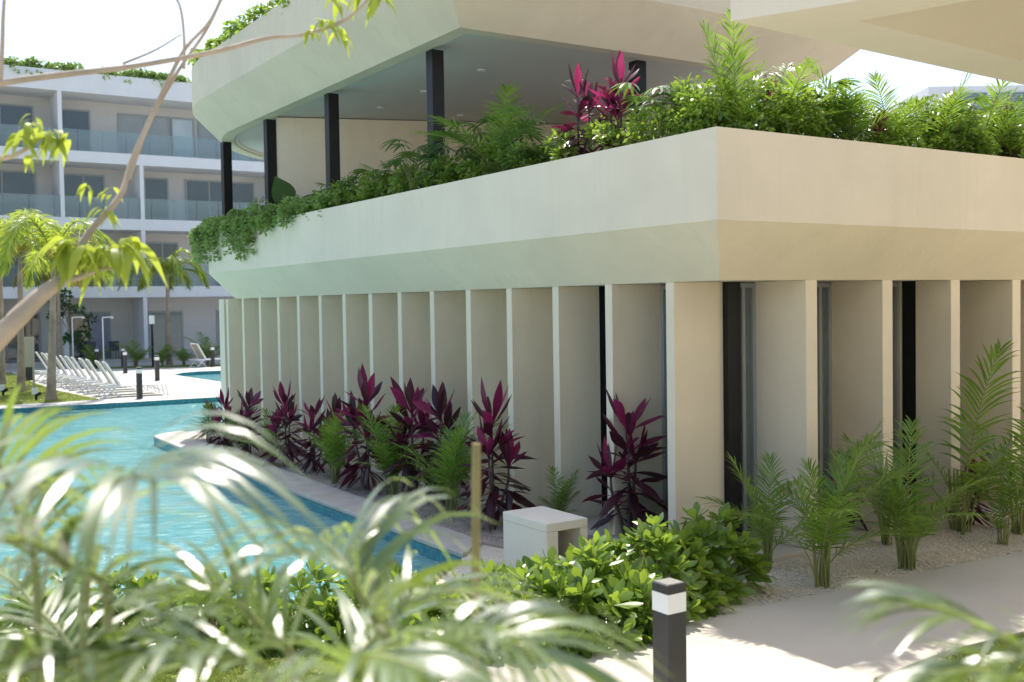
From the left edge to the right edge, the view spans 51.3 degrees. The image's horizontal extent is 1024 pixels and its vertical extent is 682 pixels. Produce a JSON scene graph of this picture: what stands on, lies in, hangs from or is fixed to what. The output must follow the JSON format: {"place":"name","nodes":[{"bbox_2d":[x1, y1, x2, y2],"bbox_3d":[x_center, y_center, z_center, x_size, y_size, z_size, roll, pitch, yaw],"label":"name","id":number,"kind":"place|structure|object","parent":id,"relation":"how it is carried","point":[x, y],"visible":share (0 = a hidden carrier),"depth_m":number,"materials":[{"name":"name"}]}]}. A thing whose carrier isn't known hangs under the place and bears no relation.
{"place":"outdoors","nodes":[
{"label":"outdoors","id":0,"kind":"place"},
{"bbox_2d":[0,372,97,404],"bbox_3d":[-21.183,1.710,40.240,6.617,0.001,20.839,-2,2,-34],"label":"lawn","id":1,"kind":"structure","parent":0,"point":[10,374],"depth_m":34.57,"materials":[{"name":"green plant"}]},
{"bbox_2d":[0,214,44,383],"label":"feather palm","id":2,"kind":"object","parent":1,"relation":"on","point":[2,369],"visible":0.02,"depth_m":40.65,"materials":[{"name":"green plant"}]},
{"bbox_2d":[24,337,34,387],"bbox_3d":[-17.380,0.787,38.289,0.390,1.881,0.070,-2,2,-20],"label":"sign board","id":3,"kind":"object","parent":1,"relation":"on","point":[29,359],"visible":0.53,"depth_m":38.28,"materials":[{"name":"beige"}]},
{"bbox_2d":[0,208,80,391],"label":"feather palm","id":4,"kind":"object","parent":1,"relation":"on","point":[21,374],"visible":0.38,"depth_m":36.95,"materials":[{"name":"green plant"}]},
{"bbox_2d":[0,210,122,400],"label":"feather palm","id":5,"kind":"object","parent":1,"relation":"on","point":[8,244],"visible":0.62,"depth_m":32.89,"materials":[{"name":"green plant"}]},
{"bbox_2d":[0,0,397,351],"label":"tree","id":6,"kind":"object","parent":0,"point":[69,259],"visible":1,"depth_m":4.53,"materials":[{"name":"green plant"}]},
{"bbox_2d":[0,402,448,611],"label":"pool water","id":7,"kind":"structure","parent":0,"point":[148,423],"depth_m":15.69,"materials":[{"name":"blue liquid"}]},
{"bbox_2d":[0,559,462,681],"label":"bank lawn","id":8,"kind":"structure","parent":0,"point":[182,667],"depth_m":8.18,"materials":[{"name":"green plant"}]},
{"bbox_2d":[0,561,124,664],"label":"hedge shrub","id":9,"kind":"object","parent":8,"relation":"on","point":[99,620],"visible":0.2,"depth_m":8.56,"materials":[{"name":"green plant"}]},
{"bbox_2d":[89,565,206,654],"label":"hedge shrub","id":10,"kind":"object","parent":8,"relation":"on","point":[135,582],"visible":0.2,"depth_m":8.80,"materials":[{"name":"green plant"}]},
{"bbox_2d":[126,565,289,667],"bbox_3d":[-2.454,2.250,8.757,1.334,0.850,1.167,0,2,32],"label":"hedge shrub","id":11,"kind":"object","parent":8,"relation":"on","point":[210,620],"visible":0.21,"depth_m":8.53,"materials":[{"name":"green plant"}]},
{"bbox_2d":[215,559,353,655],"bbox_3d":[-1.812,2.219,9.040,1.204,0.775,1.227,-3,3,-44],"label":"hedge shrub","id":12,"kind":"object","parent":8,"relation":"on","point":[318,574],"visible":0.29,"depth_m":8.83,"materials":[{"name":"green plant"}]},
{"bbox_2d":[302,562,441,658],"bbox_3d":[-1.123,2.235,8.848,1.245,0.755,1.229,-3,3,-44],"label":"hedge shrub","id":13,"kind":"object","parent":8,"relation":"on","point":[330,606],"visible":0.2,"depth_m":8.73,"materials":[{"name":"green plant"}]},
{"bbox_2d":[0,360,503,634],"bbox_3d":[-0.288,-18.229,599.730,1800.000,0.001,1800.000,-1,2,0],"label":"ground","id":14,"kind":"structure","parent":0,"point":[181,387],"depth_m":38.01,"materials":[{"name":"beige concrete"}]},
{"bbox_2d":[11,261,104,368],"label":"feather palm","id":15,"kind":"object","parent":14,"relation":"on","point":[59,329],"visible":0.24,"depth_m":51.25,"materials":[{"name":"green plant"}]},
{"bbox_2d":[46,287,99,362],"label":"tree","id":16,"kind":"object","parent":14,"relation":"on","point":[78,335],"visible":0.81,"depth_m":53.10,"materials":[{"name":"green plant"}]},
{"bbox_2d":[0,64,264,367],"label":"hotel","id":17,"kind":"structure","parent":14,"relation":"on","point":[172,197],"depth_m":57.32,"materials":[{"name":"paint"}]},
{"bbox_2d":[0,103,34,147],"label":"window","id":18,"kind":"structure","parent":17,"relation":"in","point":[10,114],"depth_m":54.96,"materials":[{"name":"grey glass"}]},
{"bbox_2d":[0,170,36,215],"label":"window","id":19,"kind":"structure","parent":17,"relation":"in","point":[23,184],"depth_m":55.13,"materials":[{"name":"grey glass"}]},
{"bbox_2d":[3,247,37,286],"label":"window","id":20,"kind":"structure","parent":17,"relation":"in","point":[9,278],"depth_m":55.15,"materials":[{"name":"grey glass"}]},
{"bbox_2d":[4,313,40,361],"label":"window","id":21,"kind":"structure","parent":17,"relation":"in","point":[32,328],"depth_m":55.62,"materials":[{"name":"grey glass"}]},
{"bbox_2d":[62,108,90,150],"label":"window","id":22,"kind":"structure","parent":17,"relation":"in","point":[75,120],"depth_m":56.67,"materials":[{"name":"grey glass"}]},
{"bbox_2d":[64,173,105,217],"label":"window","id":23,"kind":"structure","parent":17,"relation":"in","point":[72,182],"depth_m":56.88,"materials":[{"name":"grey glass"}]},
{"bbox_2d":[69,312,111,358],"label":"window","id":24,"kind":"structure","parent":17,"relation":"in","point":[96,333],"depth_m":57.40,"materials":[{"name":"grey glass"}]},
{"bbox_2d":[4,56,191,87],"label":"rooftop plants","id":25,"kind":"object","parent":17,"relation":"on","point":[32,61],"visible":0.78,"depth_m":54.48,"materials":[{"name":"green plant"}]},
{"bbox_2d":[117,113,170,155],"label":"window","id":26,"kind":"structure","parent":17,"relation":"in","point":[158,143],"depth_m":58.54,"materials":[{"name":"grey glass"}]},
{"bbox_2d":[144,177,168,219],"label":"window","id":27,"kind":"structure","parent":17,"relation":"in","point":[156,190],"depth_m":58.97,"materials":[{"name":"grey glass"}]},
{"bbox_2d":[146,242,179,285],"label":"window","id":28,"kind":"structure","parent":17,"relation":"in","point":[161,250],"depth_m":59.19,"materials":[{"name":"grey glass"}]},
{"bbox_2d":[148,311,183,355],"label":"window","id":29,"kind":"structure","parent":17,"relation":"in","point":[176,317],"depth_m":59.36,"materials":[{"name":"grey glass"}]},
{"bbox_2d":[170,117,194,157],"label":"window","id":30,"kind":"structure","parent":17,"relation":"in","point":[182,129],"depth_m":59.68,"materials":[{"name":"grey glass"}]},
{"bbox_2d":[185,179,253,220],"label":"window","id":31,"kind":"structure","parent":17,"relation":"in","point":[205,194],"depth_m":60.55,"materials":[{"name":"glass"}]},
{"bbox_2d":[197,120,251,160],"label":"window","id":32,"kind":"structure","parent":17,"relation":"in","point":[207,142],"depth_m":60.51,"materials":[{"name":"glass"}]},
{"bbox_2d":[100,361,168,397],"bbox_3d":[-12.246,1.209,34.537,2.018,1.166,0.718,-2,2,-29],"label":"sun lounger","id":33,"kind":"object","parent":14,"relation":"on","point":[113,376],"visible":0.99,"depth_m":34.31,"materials":[{"name":"white plastic"}]},
{"bbox_2d":[117,246,209,364],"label":"feather palm","id":34,"kind":"object","parent":14,"relation":"on","point":[169,269],"visible":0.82,"depth_m":53.04,"materials":[{"name":"green plant"}]},
{"bbox_2d":[0,383,363,681],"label":"clump palm","id":35,"kind":"object","parent":14,"relation":"on","point":[19,645],"visible":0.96,"depth_m":1.93,"materials":[{"name":"plant"}]},
{"bbox_2d":[0,397,461,563],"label":"pool basin","id":36,"kind":"object","parent":14,"relation":"in","point":[435,554],"visible":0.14,"depth_m":17.02,"materials":[{"name":"tile"}]},
{"bbox_2d":[154,431,481,557],"bbox_3d":[-4.128,2.226,17.853,0.916,0.080,14.163,-2,2,-31],"label":"pool coping","id":37,"kind":"object","parent":14,"relation":"on","point":[344,502],"visible":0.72,"depth_m":15.31,"materials":[{"name":"stone"}]},
{"bbox_2d":[0,478,676,681],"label":"clump palm","id":38,"kind":"object","parent":14,"relation":"on","point":[407,660],"visible":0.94,"depth_m":1.98,"materials":[{"name":"plant"}]},
{"bbox_2d":[194,429,645,559],"bbox_3d":[-2.764,2.216,17.453,1.456,0.001,16.600,-2,2,-33],"label":"planting bed","id":39,"kind":"object","parent":14,"relation":"on","point":[484,539],"visible":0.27,"depth_m":15.42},
{"bbox_2d":[206,387,237,449],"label":"ti plant","id":40,"kind":"object","parent":39,"relation":"on","point":[217,418],"visible":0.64,"depth_m":20.67,"materials":[{"name":"purple plant"}]},
{"bbox_2d":[230,387,265,457],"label":"ti plant","id":41,"kind":"object","parent":39,"relation":"on","point":[247,412],"visible":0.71,"depth_m":19.70,"materials":[{"name":"purple plant"}]},
{"bbox_2d":[240,408,298,464],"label":"areca palm","id":42,"kind":"object","parent":39,"relation":"on","point":[271,434],"visible":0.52,"depth_m":18.87,"materials":[{"name":"plant"}]},
{"bbox_2d":[259,379,307,466],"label":"ti plant","id":43,"kind":"object","parent":39,"relation":"on","point":[276,419],"visible":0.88,"depth_m":18.61,"materials":[{"name":"purple plant"}]},
{"bbox_2d":[291,395,331,472],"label":"ti plant","id":44,"kind":"object","parent":39,"relation":"on","point":[313,429],"visible":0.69,"depth_m":17.89,"materials":[{"name":"purple plant"}]},
{"bbox_2d":[299,412,362,483],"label":"areca palm","id":45,"kind":"object","parent":39,"relation":"on","point":[331,447],"visible":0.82,"depth_m":16.64,"materials":[{"name":"plant"}]},
{"bbox_2d":[315,393,361,475],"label":"ti plant","id":46,"kind":"object","parent":39,"relation":"on","point":[336,403],"visible":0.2,"depth_m":17.36,"materials":[{"name":"purple plant"}]},
{"bbox_2d":[328,364,393,494],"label":"ti plant","id":47,"kind":"object","parent":39,"relation":"on","point":[369,390],"visible":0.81,"depth_m":15.99,"materials":[{"name":"purple plant"}]},
{"bbox_2d":[340,402,432,494],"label":"areca palm","id":48,"kind":"object","parent":39,"relation":"on","point":[386,452],"visible":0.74,"depth_m":15.55,"materials":[{"name":"plant"}]},
{"bbox_2d":[382,376,443,493],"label":"ti plant","id":49,"kind":"object","parent":39,"relation":"on","point":[411,394],"visible":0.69,"depth_m":15.45,"materials":[{"name":"purple plant"}]},
{"bbox_2d":[408,381,471,505],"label":"ti plant","id":50,"kind":"object","parent":39,"relation":"on","point":[439,400],"visible":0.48,"depth_m":15.10,"materials":[{"name":"purple plant"}]},
{"bbox_2d":[389,410,514,511],"bbox_3d":[-0.783,1.580,14.339,1.709,1.435,1.884,-1,2,7],"label":"areca palm","id":51,"kind":"object","parent":39,"relation":"on","point":[452,463],"visible":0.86,"depth_m":14.17,"materials":[{"name":"plant"}]},
{"bbox_2d":[452,377,537,532],"bbox_3d":[-0.248,1.413,13.367,1.147,1.952,1.036,-2,2,-18],"label":"ti plant","id":52,"kind":"object","parent":39,"relation":"on","point":[509,454],"visible":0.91,"depth_m":13.26,"materials":[{"name":"purple plant"}]},
{"bbox_2d":[537,465,581,512],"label":"areca palm","id":53,"kind":"object","parent":39,"relation":"on","point":[559,496],"visible":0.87,"depth_m":13.27,"materials":[{"name":"plant"}]},
{"bbox_2d":[581,385,667,535],"bbox_3d":[1.390,1.438,12.442,1.046,1.881,1.123,-2,2,-34],"label":"ti plant","id":54,"kind":"object","parent":39,"relation":"on","point":[635,509],"visible":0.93,"depth_m":12.39,"materials":[{"name":"purple plant"}]},
{"bbox_2d":[471,443,480,670],"bbox_3d":[-0.112,1.493,3.154,0.078,2.389,0.030,-1,2,0],"label":"garden stake","id":55,"kind":"object","parent":14,"relation":"on","point":[476,499],"visible":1,"depth_m":3.11,"materials":[{"name":"wood"}]},
{"bbox_2d":[191,0,1023,563],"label":"pavilion","id":56,"kind":"structure","parent":14,"relation":"on","point":[745,298],"depth_m":13.58,"materials":[{"name":"paint"}]},
{"bbox_2d":[187,0,289,68],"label":"roof shrubs","id":57,"kind":"object","parent":56,"relation":"on","point":[237,25],"visible":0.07,"depth_m":20.73,"materials":[{"name":"green plant"}]},
{"bbox_2d":[187,189,344,264],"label":"trailing plants","id":58,"kind":"object","parent":56,"relation":"attached to","point":[270,212],"depth_m":20.74,"materials":[{"name":"green plant"}]},
{"bbox_2d":[272,176,314,203],"bbox_3d":[-4.141,-2.709,20.772,1.153,0.974,0.072,-2,2,-33],"label":"elephant ear","id":59,"kind":"object","parent":56,"relation":"on","point":[281,188],"visible":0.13,"depth_m":20.58},
{"bbox_2d":[380,139,442,190],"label":"fan palm","id":60,"kind":"object","parent":56,"relation":"on","point":[398,161],"visible":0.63,"depth_m":15.78,"materials":[{"name":"plant"}]},
{"bbox_2d":[414,130,475,185],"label":"fan palm","id":61,"kind":"object","parent":56,"relation":"on","point":[431,159],"visible":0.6,"depth_m":15.11,"materials":[{"name":"plant"}]},
{"bbox_2d":[439,116,522,175],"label":"fan palm","id":62,"kind":"object","parent":56,"relation":"on","point":[480,135],"visible":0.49,"depth_m":14.44,"materials":[{"name":"plant"}]},
{"bbox_2d":[407,81,564,172],"bbox_3d":[-0.274,-2.684,14.239,1.783,1.347,1.623,1,3,37],"label":"areca palm","id":63,"kind":"object","parent":56,"relation":"on","point":[494,132],"visible":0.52,"depth_m":14.06,"materials":[{"name":"plant"}]},
{"bbox_2d":[489,102,556,170],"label":"fan palm","id":64,"kind":"object","parent":56,"relation":"on","point":[528,131],"visible":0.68,"depth_m":13.19,"materials":[{"name":"plant"}]},
{"bbox_2d":[551,61,609,157],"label":"ti plant","id":65,"kind":"object","parent":56,"relation":"on","point":[582,86],"visible":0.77,"depth_m":12.75,"materials":[{"name":"purple plant"}]},
{"bbox_2d":[588,49,646,151],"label":"ti plant","id":66,"kind":"object","parent":56,"relation":"on","point":[608,99],"visible":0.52,"depth_m":12.06,"materials":[{"name":"purple plant"}]},
{"bbox_2d":[608,79,712,138],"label":"fan palm","id":67,"kind":"object","parent":56,"relation":"on","point":[670,88],"visible":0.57,"depth_m":11.23,"materials":[{"name":"plant"}]},
{"bbox_2d":[660,285,667,527],"bbox_3d":[2.092,0.803,12.461,0.080,2.925,0.942,-2,2,-33],"label":"window","id":68,"kind":"structure","parent":56,"relation":"in","point":[662,287],"depth_m":12.80,"materials":[{"name":"glass"}]},
{"bbox_2d":[315,73,1023,206],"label":"planter undergrowth","id":69,"kind":"object","parent":56,"relation":"on","point":[762,121],"visible":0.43,"depth_m":11.83,"materials":[{"name":"green plant"}]},
{"bbox_2d":[675,8,777,127],"bbox_3d":[2.229,-2.603,10.781,1.054,1.350,1.231,0,2,30],"label":"areca palm","id":70,"kind":"object","parent":56,"relation":"on","point":[748,101],"visible":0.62,"depth_m":10.63,"materials":[{"name":"plant"}]},
{"bbox_2d":[740,283,757,536],"bbox_3d":[2.644,0.804,12.198,0.360,2.925,0.080,-2,2,-33],"label":"window","id":71,"kind":"structure","parent":56,"relation":"in","point":[747,290],"depth_m":12.22,"materials":[{"name":"glass"}]},
{"bbox_2d":[721,56,859,132],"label":"areca palm","id":72,"kind":"object","parent":56,"relation":"on","point":[798,73],"visible":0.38,"depth_m":10.91,"materials":[{"name":"plant"}]},
{"bbox_2d":[817,283,832,523],"bbox_3d":[3.409,0.774,12.693,1.105,2.925,0.080,-2,2,-33],"label":"window","id":73,"kind":"structure","parent":56,"relation":"in","point":[824,290],"depth_m":12.92,"materials":[{"name":"glass"}]},
{"bbox_2d":[773,77,884,139],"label":"fan palm","id":74,"kind":"object","parent":56,"relation":"on","point":[845,127],"visible":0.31,"depth_m":11.44,"materials":[{"name":"plant"}]},
{"bbox_2d":[789,59,926,140],"bbox_3d":[3.686,-2.546,11.704,1.748,1.124,1.776,-2,2,-18],"label":"areca palm","id":75,"kind":"object","parent":56,"relation":"on","point":[850,122],"visible":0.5,"depth_m":11.46,"materials":[{"name":"plant"}]},
{"bbox_2d":[892,283,899,505],"bbox_3d":[4.487,0.733,13.391,1.105,2.925,0.080,-2,2,-33],"label":"window","id":76,"kind":"structure","parent":56,"relation":"in","point":[895,286],"depth_m":13.63,"materials":[{"name":"glass"}]},
{"bbox_2d":[854,70,943,144],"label":"areca palm","id":77,"kind":"object","parent":56,"relation":"on","point":[875,76],"visible":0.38,"depth_m":11.87,"materials":[{"name":"plant"}]},
{"bbox_2d":[912,95,998,150],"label":"fan palm","id":78,"kind":"object","parent":56,"relation":"on","point":[976,99],"visible":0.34,"depth_m":12.54,"materials":[{"name":"plant"}]},
{"bbox_2d":[903,79,1023,154],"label":"areca palm","id":79,"kind":"object","parent":56,"relation":"on","point":[998,129],"visible":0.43,"depth_m":12.78,"materials":[{"name":"plant"}]},
{"bbox_2d":[904,73,1023,149],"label":"areca palm","id":80,"kind":"object","parent":56,"relation":"on","point":[940,137],"visible":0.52,"depth_m":12.28,"materials":[{"name":"plant"}]},
{"bbox_2d":[435,512,1023,665],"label":"gravel bed","id":81,"kind":"object","parent":14,"relation":"on","point":[487,553],"visible":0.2,"depth_m":11.24,"materials":[{"name":"beige gravel"}]},
{"bbox_2d":[390,579,507,665],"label":"hedge shrub","id":82,"kind":"object","parent":81,"relation":"on","point":[414,618],"visible":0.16,"depth_m":8.28,"materials":[{"name":"green plant"}]},
{"bbox_2d":[454,559,598,663],"bbox_3d":[0.120,2.191,8.633,1.324,0.818,1.117,-1,2,0],"label":"hedge shrub","id":83,"kind":"object","parent":81,"relation":"on","point":[522,570],"visible":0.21,"depth_m":8.51,"materials":[{"name":"green plant"}]},
{"bbox_2d":[509,546,582,613],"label":"hedge shrub","id":84,"kind":"object","parent":81,"relation":"on","point":[544,564],"visible":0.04,"depth_m":9.28,"materials":[{"name":"green plant"}]},
{"bbox_2d":[529,561,652,658],"bbox_3d":[0.647,2.219,8.710,1.186,0.818,0.947,-1,2,-15],"label":"hedge shrub","id":85,"kind":"object","parent":81,"relation":"on","point":[585,605],"visible":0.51,"depth_m":8.51,"materials":[{"name":"green plant"}]},
{"bbox_2d":[550,531,643,620],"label":"hedge shrub","id":86,"kind":"object","parent":81,"relation":"on","point":[588,555],"visible":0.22,"depth_m":9.11,"materials":[{"name":"green plant"}]},
{"bbox_2d":[594,569,662,645],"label":"hedge shrub","id":87,"kind":"object","parent":81,"relation":"on","point":[643,580],"visible":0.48,"depth_m":8.70,"materials":[{"name":"green plant"}]},
{"bbox_2d":[598,512,736,624],"bbox_3d":[1.263,2.037,9.530,1.237,0.983,1.250,-2,2,-34],"label":"hedge shrub","id":88,"kind":"object","parent":81,"relation":"on","point":[656,545],"visible":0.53,"depth_m":9.35,"materials":[{"name":"green plant"}]},
{"bbox_2d":[662,501,775,605],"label":"hedge shrub","id":89,"kind":"object","parent":81,"relation":"on","point":[749,565],"visible":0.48,"depth_m":9.95,"materials":[{"name":"green plant"}]},
{"bbox_2d":[691,451,809,568],"bbox_3d":[2.538,1.737,10.911,1.555,1.256,1.010,0,2,16],"label":"areca palm","id":90,"kind":"object","parent":81,"relation":"on","point":[766,537],"visible":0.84,"depth_m":11.01,"materials":[{"name":"plant"}]},
{"bbox_2d":[723,418,923,588],"bbox_3d":[3.060,1.552,10.231,1.483,1.660,2.072,1,3,44],"label":"areca palm","id":91,"kind":"object","parent":81,"relation":"on","point":[823,538],"visible":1,"depth_m":10.27,"materials":[{"name":"plant"}]},
{"bbox_2d":[825,448,945,545],"bbox_3d":[4.257,1.747,12.203,1.301,1.091,1.013,-3,3,-42],"label":"areca palm","id":92,"kind":"object","parent":81,"relation":"on","point":[885,540],"visible":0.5,"depth_m":12.05,"materials":[{"name":"plant"}]},
{"bbox_2d":[826,415,994,569],"bbox_3d":[4.091,1.570,10.960,1.729,1.538,1.741,0,2,35],"label":"areca palm","id":93,"kind":"object","parent":81,"relation":"on","point":[906,550],"visible":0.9,"depth_m":10.98,"materials":[{"name":"plant"}]},
{"bbox_2d":[893,338,1023,534],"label":"areca palm","id":94,"kind":"object","parent":81,"relation":"on","point":[959,524],"visible":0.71,"depth_m":12.61,"materials":[{"name":"plant"}]},
{"bbox_2d":[944,403,1023,534],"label":"areca palm","id":95,"kind":"object","parent":81,"relation":"on","point":[1018,527],"visible":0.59,"depth_m":12.39,"materials":[{"name":"plant"}]},
{"bbox_2d":[975,470,1023,545],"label":"areca palm","id":96,"kind":"object","parent":81,"relation":"on","point":[1000,527],"visible":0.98,"depth_m":11.89,"materials":[{"name":"plant"}]},
{"bbox_2d":[730,0,1023,84],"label":"canopy","id":97,"kind":"object","parent":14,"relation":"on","point":[985,38],"visible":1,"depth_m":6.94,"materials":[{"name":"paint"}]},
{"bbox_2d":[826,577,1023,681],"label":"clump palm","id":98,"kind":"object","parent":14,"relation":"on","point":[926,670],"visible":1,"depth_m":1.87,"materials":[{"name":"plant"}]},
{"bbox_2d":[0,0,1021,408],"label":"sky","id":99,"kind":"structure","parent":0,"point":[92,33],"materials":[{"name":"white"}]},
{"bbox_2d":[503,506,587,568],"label":"bench block","id":100,"kind":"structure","parent":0,"point":[529,532],"depth_m":10.84,"materials":[{"name":"concrete"}]},
{"bbox_2d":[440,551,1023,681],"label":"path","id":101,"kind":"structure","parent":0,"point":[792,640],"depth_m":8.71,"materials":[{"name":"concrete"}]},
{"bbox_2d":[652,578,686,681],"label":"bollard light","id":102,"kind":"object","parent":101,"relation":"on","point":[669,616],"visible":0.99,"depth_m":6.83,"materials":[{"name":"black metal"}]},
{"bbox_2d":[869,85,1023,145],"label":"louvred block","id":103,"kind":"structure","parent":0,"point":[937,90],"depth_m":47.65,"materials":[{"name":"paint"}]},
{"bbox_2d":[875,632,1023,681],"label":"lawn grass","id":104,"kind":"structure","parent":0,"point":[1020,637],"depth_m":8.16,"materials":[{"name":"green plant"}]},
{"bbox_2d":[949,459,994,527],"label":"areca palm","id":105,"kind":"object","parent":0,"point":[977,509],"visible":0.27,"depth_m":12.86,"materials":[{"name":"green plant"}]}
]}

